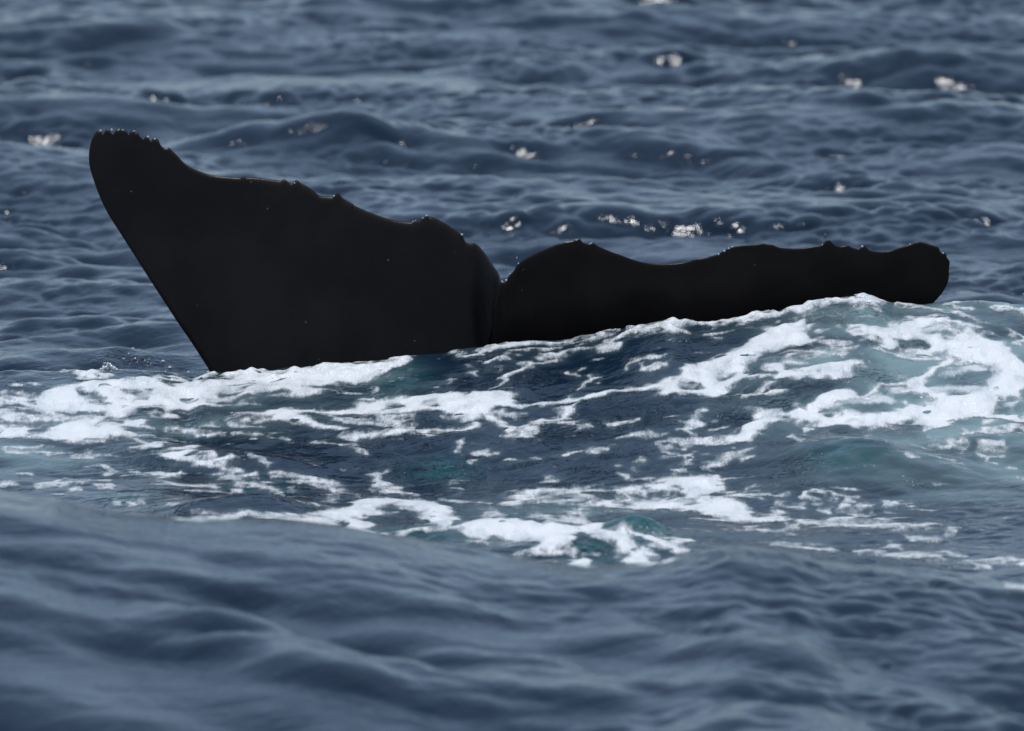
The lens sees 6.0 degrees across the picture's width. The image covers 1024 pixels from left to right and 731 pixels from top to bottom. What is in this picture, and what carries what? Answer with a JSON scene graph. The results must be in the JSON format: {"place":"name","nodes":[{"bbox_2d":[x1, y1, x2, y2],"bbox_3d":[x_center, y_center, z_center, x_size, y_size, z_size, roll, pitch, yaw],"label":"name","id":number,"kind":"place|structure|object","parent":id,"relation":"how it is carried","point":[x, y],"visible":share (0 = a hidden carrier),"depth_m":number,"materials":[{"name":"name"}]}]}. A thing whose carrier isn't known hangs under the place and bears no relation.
{"place":"outdoors","nodes":[
{"label":"outdoors","id":0,"kind":"place"},
{"bbox_2d":[0,0,1023,730],"bbox_3d":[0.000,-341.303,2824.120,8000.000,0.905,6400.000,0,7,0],"label":"sea","id":1,"kind":"structure","parent":0,"point":[506,136],"depth_m":43.65,"materials":[{"name":"liquid"}]},
{"bbox_2d":[100,362,121,369],"bbox_3d":[-1.828,0.028,44.725,0.118,0.093,0.053,0,7,0],"label":"water splash","id":2,"kind":"object","parent":1,"relation":"on","point":[109,365],"visible":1,"depth_m":44.72,"materials":[{"name":"white liquid"}]},
{"bbox_2d":[100,352,208,383],"bbox_3d":[-1.631,0.029,45.503,0.541,0.180,2.276,0,7,0],"label":"water bubble","id":3,"kind":"object","parent":1,"relation":"on","point":[161,361],"visible":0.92,"depth_m":46.25,"materials":[{"name":"white liquid"}]},
{"bbox_2d":[0,355,412,505],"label":"sea foam","id":4,"kind":"object","parent":1,"relation":"on","point":[71,400],"visible":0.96,"depth_m":43.99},
{"bbox_2d":[409,326,626,505],"bbox_3d":[0.038,0.202,43.495,0.989,0.467,3.046,0,7,0],"label":"sea foam","id":5,"kind":"object","parent":1,"relation":"on","point":[472,405],"visible":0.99,"depth_m":43.74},
{"bbox_2d":[89,129,949,371],"bbox_3d":[0.019,0.614,45.116,3.974,3.360,0.476,0,7,3],"label":"whale tail","id":6,"kind":"object","parent":1,"relation":"in","point":[243,273],"visible":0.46,"depth_m":45.06},
{"bbox_2d":[100,129,943,281],"bbox_3d":[0.023,-0.724,44.935,3.900,0.657,0.354,1,7,5],"label":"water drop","id":7,"kind":"object","parent":6,"relation":"attached to","point":[427,215],"visible":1,"depth_m":45.08,"materials":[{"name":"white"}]},
{"bbox_2d":[114,501,1023,588],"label":"sea foam","id":8,"kind":"object","parent":1,"relation":"on","point":[552,535],"visible":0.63,"depth_m":41.14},
{"bbox_2d":[574,293,1023,507],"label":"sea foam","id":9,"kind":"object","parent":1,"relation":"on","point":[1003,361],"visible":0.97,"depth_m":43.71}
]}

